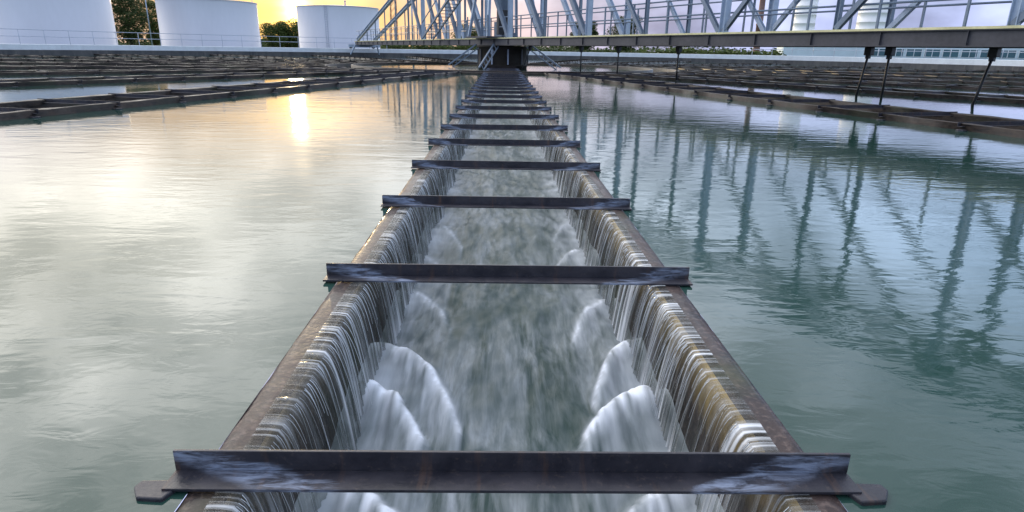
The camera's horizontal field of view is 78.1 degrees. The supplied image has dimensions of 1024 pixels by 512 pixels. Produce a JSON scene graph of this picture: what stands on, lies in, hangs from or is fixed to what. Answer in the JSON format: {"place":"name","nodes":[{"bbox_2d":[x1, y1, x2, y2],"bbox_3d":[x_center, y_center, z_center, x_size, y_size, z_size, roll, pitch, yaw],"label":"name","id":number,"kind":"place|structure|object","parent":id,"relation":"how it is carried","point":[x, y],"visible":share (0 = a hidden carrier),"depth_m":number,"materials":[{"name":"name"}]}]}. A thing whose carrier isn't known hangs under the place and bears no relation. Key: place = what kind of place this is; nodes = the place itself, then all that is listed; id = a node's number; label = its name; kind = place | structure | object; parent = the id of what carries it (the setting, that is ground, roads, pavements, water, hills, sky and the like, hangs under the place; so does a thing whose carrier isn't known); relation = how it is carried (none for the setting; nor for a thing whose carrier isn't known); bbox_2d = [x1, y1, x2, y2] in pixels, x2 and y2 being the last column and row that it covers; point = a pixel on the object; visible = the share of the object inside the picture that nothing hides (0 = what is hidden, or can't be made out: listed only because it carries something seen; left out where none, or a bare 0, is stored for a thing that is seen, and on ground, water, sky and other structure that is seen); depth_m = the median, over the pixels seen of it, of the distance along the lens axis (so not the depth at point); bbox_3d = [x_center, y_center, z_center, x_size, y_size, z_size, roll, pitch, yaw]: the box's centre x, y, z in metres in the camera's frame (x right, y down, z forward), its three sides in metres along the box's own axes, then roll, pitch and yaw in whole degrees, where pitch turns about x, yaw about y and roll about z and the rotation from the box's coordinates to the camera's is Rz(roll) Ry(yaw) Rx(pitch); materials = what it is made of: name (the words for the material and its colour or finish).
{"place":"outdoors","nodes":[
{"label":"outdoors","id":0,"kind":"place"},
{"bbox_2d":[0,55,1023,511],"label":"basin water","id":1,"kind":"structure","parent":0,"point":[856,291],"depth_m":3.52,"materials":[{"name":"liquid"}]},
{"bbox_2d":[477,45,527,68],"bbox_3d":[-0.550,-11.245,37.352,3.000,2.245,3.000,1,18,-1],"label":"drum","id":2,"kind":"object","parent":1,"relation":"in","point":[509,56],"visible":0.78,"depth_m":36.03,"materials":[{"name":"metal"}]},
{"bbox_3d":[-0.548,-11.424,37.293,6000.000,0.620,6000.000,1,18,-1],"label":"ground","id":3,"kind":"structure","parent":0,"visible":0},
{"bbox_2d":[0,0,117,44],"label":"storage tank","id":4,"kind":"object","parent":3,"relation":"on","point":[75,18],"visible":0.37,"depth_m":82.78,"materials":[{"name":"white metal"}]},
{"bbox_2d":[111,0,147,44],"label":"tree","id":5,"kind":"object","parent":3,"relation":"on","point":[128,18],"visible":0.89,"depth_m":112.46,"materials":[{"name":"green plant"}]},
{"bbox_2d":[134,0,160,45],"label":"tree","id":6,"kind":"object","parent":3,"relation":"on","point":[153,21],"visible":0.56,"depth_m":118.46,"materials":[{"name":"green plant"}]},
{"bbox_2d":[145,0,152,45],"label":"lamp post","id":7,"kind":"object","parent":3,"relation":"on","point":[149,24],"visible":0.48,"depth_m":81.99,"materials":[{"name":"metal"}]},
{"bbox_2d":[155,0,260,46],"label":"storage tank","id":8,"kind":"object","parent":3,"relation":"on","point":[214,19],"visible":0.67,"depth_m":97.61,"materials":[{"name":"white metal"}]},
{"bbox_2d":[259,21,293,46],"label":"tree","id":9,"kind":"object","parent":3,"relation":"on","point":[270,29],"visible":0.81,"depth_m":139.38,"materials":[{"name":"green plant"}]},
{"bbox_2d":[279,17,299,47],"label":"tree","id":10,"kind":"object","parent":3,"relation":"on","point":[292,30],"visible":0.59,"depth_m":141.23,"materials":[{"name":"green plant"}]},
{"bbox_2d":[296,0,379,48],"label":"storage tank","id":11,"kind":"object","parent":3,"relation":"on","point":[341,26],"visible":0.69,"depth_m":111.10,"materials":[{"name":"white metal"}]},
{"bbox_2d":[390,1,398,39],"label":"lattice mast","id":12,"kind":"object","parent":3,"relation":"on","point":[391,17],"visible":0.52,"depth_m":130.88,"materials":[{"name":"grey metal"}]},
{"bbox_2d":[411,5,413,47],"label":"flag pole","id":13,"kind":"object","parent":3,"relation":"on","point":[412,21],"visible":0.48,"depth_m":100.92,"materials":[{"name":"metal"}]},
{"bbox_2d":[380,45,477,49],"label":"hedge","id":14,"kind":"object","parent":3,"relation":"on","point":[434,47],"visible":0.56,"depth_m":98.18,"materials":[{"name":"green plant"}]},
{"bbox_2d":[117,37,776,54],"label":"woods","id":15,"kind":"object","parent":3,"relation":"on","point":[148,43],"visible":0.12,"depth_m":184.57,"materials":[{"name":"green plant"}]},
{"bbox_2d":[450,22,477,49],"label":"tree","id":16,"kind":"object","parent":3,"relation":"on","point":[473,33],"visible":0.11,"depth_m":131.04,"materials":[{"name":"green plant"}]},
{"bbox_2d":[0,44,1023,70],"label":"basin wall","id":17,"kind":"structure","parent":3,"relation":"on","point":[68,49],"depth_m":63.75,"materials":[{"name":"concrete"}]},
{"bbox_2d":[0,61,324,65],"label":"weir trough","id":18,"kind":"object","parent":17,"relation":"attached to","point":[83,63],"visible":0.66,"depth_m":31.86,"materials":[{"name":"concrete"}]},
{"bbox_2d":[0,58,334,63],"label":"weir trough","id":19,"kind":"object","parent":17,"relation":"attached to","point":[82,60],"visible":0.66,"depth_m":36.24,"materials":[{"name":"concrete"}]},
{"bbox_2d":[0,65,336,68],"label":"weir trough","id":20,"kind":"object","parent":17,"relation":"attached to","point":[112,66],"visible":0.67,"depth_m":27.74,"materials":[{"name":"concrete"}]},
{"bbox_2d":[0,55,352,63],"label":"weir trough","id":21,"kind":"object","parent":17,"relation":"attached to","point":[97,57],"visible":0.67,"depth_m":42.39,"materials":[{"name":"metal"}]},
{"bbox_2d":[0,67,363,75],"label":"weir trough","id":22,"kind":"object","parent":17,"relation":"attached to","point":[95,71],"visible":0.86,"depth_m":24.05,"materials":[{"name":"metal"}]},
{"bbox_2d":[0,28,372,46],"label":"wall railing","id":23,"kind":"object","parent":17,"relation":"on","point":[181,39],"depth_m":60.92,"materials":[{"name":"metal"}]},
{"bbox_2d":[0,69,406,86],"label":"weir trough","id":24,"kind":"object","parent":17,"relation":"attached to","point":[46,81],"visible":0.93,"depth_m":19.71,"materials":[{"name":"metal"}]},
{"bbox_2d":[0,70,460,120],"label":"weir trough","id":25,"kind":"object","parent":17,"relation":"attached to","point":[33,108],"visible":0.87,"depth_m":12.77,"materials":[{"name":"metal"}]},
{"bbox_2d":[94,54,371,62],"bbox_3d":[-22.869,-14.996,49.219,30.900,0.945,1.924,11,21,27],"label":"weir trough","id":26,"kind":"object","parent":17,"relation":"attached to","point":[200,57],"visible":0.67,"depth_m":48.22,"materials":[{"name":"metal"}]},
{"bbox_2d":[210,54,405,61],"bbox_3d":[-18.888,-16.604,54.323,30.900,0.945,1.924,18,24,41],"label":"weir trough","id":27,"kind":"object","parent":17,"relation":"attached to","point":[302,58],"visible":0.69,"depth_m":51.84,"materials":[{"name":"metal"}]},
{"bbox_2d":[312,55,434,61],"bbox_3d":[-13.658,-17.816,58.281,1.924,0.945,30.900,-10,21,-29],"label":"weir trough","id":28,"kind":"object","parent":17,"relation":"attached to","point":[378,59],"visible":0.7,"depth_m":55.57,"materials":[{"name":"metal"}]},
{"bbox_2d":[406,56,476,62],"bbox_3d":[-7.535,-18.549,60.823,1.924,0.945,30.900,-4,19,-15],"label":"weir trough","id":29,"kind":"object","parent":17,"relation":"attached to","point":[435,59],"visible":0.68,"depth_m":56.41,"materials":[{"name":"metal"}]},
{"bbox_2d":[134,68,887,511],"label":"weir trough","id":30,"kind":"object","parent":17,"relation":"attached to","point":[244,460],"visible":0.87,"depth_m":2.10,"materials":[{"name":"metal"}]},
{"bbox_2d":[325,62,679,84],"bbox_3d":[-0.557,-10.825,37.489,20.400,0.860,20.400,1,18,-1],"label":"ring channel","id":31,"kind":"object","parent":30,"relation":"attached to","point":[644,69],"visible":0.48,"depth_m":35.64,"materials":[{"name":"concrete"}]},
{"bbox_2d":[205,84,805,511],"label":"falling water","id":32,"kind":"structure","parent":30,"relation":"in","point":[737,432],"depth_m":2.81,"materials":[{"name":"white liquid"}]},
{"bbox_2d":[293,87,723,511],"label":"channel water","id":33,"kind":"structure","parent":30,"relation":"in","point":[497,367],"depth_m":3.08,"materials":[{"name":"grey liquid"}]},
{"bbox_2d":[531,59,597,63],"bbox_3d":[5.687,-18.417,61.073,1.924,0.945,30.900,5,19,13],"label":"weir trough","id":34,"kind":"object","parent":17,"relation":"attached to","point":[565,61],"visible":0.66,"depth_m":55.47,"materials":[{"name":"metal"}]},
{"bbox_2d":[572,61,690,64],"bbox_3d":[11.886,-17.560,58.764,1.924,0.945,30.900,11,21,27],"label":"weir trough","id":35,"kind":"object","parent":17,"relation":"attached to","point":[622,63],"visible":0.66,"depth_m":55.02,"materials":[{"name":"metal"}]},
{"bbox_2d":[348,0,1023,105],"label":"scraper bridge","id":36,"kind":"structure","parent":17,"relation":"on","point":[890,37],"depth_m":20.96,"materials":[{"name":"metal"}]},
{"bbox_2d":[605,63,789,65],"bbox_3d":[17.236,-16.242,55.006,1.924,0.945,30.900,18,24,41],"label":"weir trough","id":37,"kind":"object","parent":17,"relation":"attached to","point":[725,64],"visible":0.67,"depth_m":52.53,"materials":[{"name":"metal"}]},
{"bbox_2d":[630,66,900,67],"bbox_3d":[21.375,-14.552,50.056,30.900,0.945,1.924,-10,21,-29],"label":"weir trough","id":38,"kind":"object","parent":17,"relation":"attached to","point":[774,66],"visible":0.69,"depth_m":48.77,"materials":[{"name":"metal"}]},
{"bbox_2d":[544,73,1023,137],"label":"weir trough","id":39,"kind":"object","parent":17,"relation":"attached to","point":[986,124],"visible":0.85,"depth_m":12.68,"materials":[{"name":"metal"}]},
{"bbox_2d":[598,73,1023,103],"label":"weir trough","id":40,"kind":"object","parent":17,"relation":"attached to","point":[944,95],"visible":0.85,"depth_m":19.71,"materials":[{"name":"metal"}]},
{"bbox_2d":[640,72,1023,91],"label":"weir trough","id":41,"kind":"object","parent":17,"relation":"attached to","point":[922,85],"visible":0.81,"depth_m":24.27,"materials":[{"name":"metal"}]},
{"bbox_2d":[650,67,1023,72],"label":"weir trough","id":42,"kind":"object","parent":17,"relation":"attached to","point":[892,70],"visible":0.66,"depth_m":43.53,"materials":[{"name":"metal"}]},
{"bbox_2d":[669,71,1023,85],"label":"weir trough","id":43,"kind":"object","parent":17,"relation":"attached to","point":[1000,82],"visible":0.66,"depth_m":28.21,"materials":[{"name":"metal"}]},
{"bbox_2d":[669,68,1023,76],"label":"weir trough","id":44,"kind":"object","parent":17,"relation":"attached to","point":[926,73],"visible":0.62,"depth_m":37.08,"materials":[{"name":"metal"}]},
{"bbox_2d":[680,70,1023,80],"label":"weir trough","id":45,"kind":"object","parent":17,"relation":"attached to","point":[927,76],"visible":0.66,"depth_m":32.42,"materials":[{"name":"metal"}]},
{"bbox_2d":[752,47,1023,59],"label":"wall railing","id":46,"kind":"object","parent":17,"relation":"on","point":[772,49],"depth_m":57.28,"materials":[{"name":"metal"}]},
{"bbox_2d":[528,48,640,52],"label":"hedge","id":47,"kind":"object","parent":3,"relation":"on","point":[572,50],"visible":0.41,"depth_m":91.23,"materials":[{"name":"green plant"}]},
{"bbox_2d":[570,20,598,49],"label":"tree","id":48,"kind":"object","parent":3,"relation":"on","point":[594,31],"visible":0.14,"depth_m":127.33,"materials":[{"name":"green plant"}]},
{"bbox_2d":[605,16,642,51],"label":"tree","id":49,"kind":"object","parent":3,"relation":"on","point":[623,48],"visible":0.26,"depth_m":131.10,"materials":[{"name":"green plant"}]},
{"bbox_2d":[638,47,786,55],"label":"hedge","id":50,"kind":"object","parent":3,"relation":"on","point":[722,52],"visible":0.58,"depth_m":85.72,"materials":[{"name":"green plant"}]},
{"bbox_2d":[753,0,765,53],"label":"chimney","id":51,"kind":"object","parent":3,"relation":"on","point":[762,5],"visible":0.17,"depth_m":121.71,"materials":[{"name":"grey metal"}]},
{"bbox_2d":[792,0,818,30],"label":"silo","id":52,"kind":"object","parent":3,"relation":"on","point":[800,22],"visible":0.4,"depth_m":139.74,"materials":[{"name":"white paint"}]},
{"bbox_2d":[855,0,889,28],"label":"silo","id":53,"kind":"object","parent":3,"relation":"on","point":[866,19],"visible":0.3,"depth_m":139.40,"materials":[{"name":"white paint"}]},
{"bbox_2d":[777,47,1023,59],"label":"building","id":54,"kind":"structure","parent":3,"relation":"on","point":[982,53],"depth_m":87.69,"materials":[{"name":"concrete"}]},
{"bbox_2d":[871,48,884,55],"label":"window","id":55,"kind":"structure","parent":54,"relation":"in","point":[882,50],"depth_m":88.68,"materials":[{"name":"glass"}]},
{"bbox_2d":[892,48,903,56],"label":"window","id":56,"kind":"structure","parent":54,"relation":"in","point":[898,52],"depth_m":88.08,"materials":[{"name":"glass"}]},
{"bbox_2d":[905,49,922,56],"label":"window","id":57,"kind":"structure","parent":54,"relation":"in","point":[909,52],"depth_m":87.67,"materials":[{"name":"glass"}]},
{"bbox_2d":[923,49,940,56],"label":"window","id":58,"kind":"structure","parent":54,"relation":"in","point":[928,54],"depth_m":87.07,"materials":[{"name":"glass"}]},
{"bbox_2d":[942,49,959,57],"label":"window","id":59,"kind":"structure","parent":54,"relation":"in","point":[945,54],"depth_m":86.53,"materials":[{"name":"glass"}]},
{"bbox_2d":[960,49,978,57],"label":"window","id":60,"kind":"structure","parent":54,"relation":"in","point":[963,54],"depth_m":86.02,"materials":[{"name":"glass"}]},
{"bbox_2d":[979,50,988,57],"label":"window","id":61,"kind":"structure","parent":54,"relation":"in","point":[983,53],"depth_m":85.59,"materials":[{"name":"glass"}]},
{"bbox_2d":[998,50,1016,58],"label":"window","id":62,"kind":"structure","parent":54,"relation":"in","point":[1007,53],"depth_m":84.87,"materials":[{"name":"glass"}]},
{"bbox_2d":[1017,50,1023,58],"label":"window","id":63,"kind":"structure","parent":54,"relation":"in","point":[1021,55],"depth_m":84.54,"materials":[{"name":"glass"}]}
]}

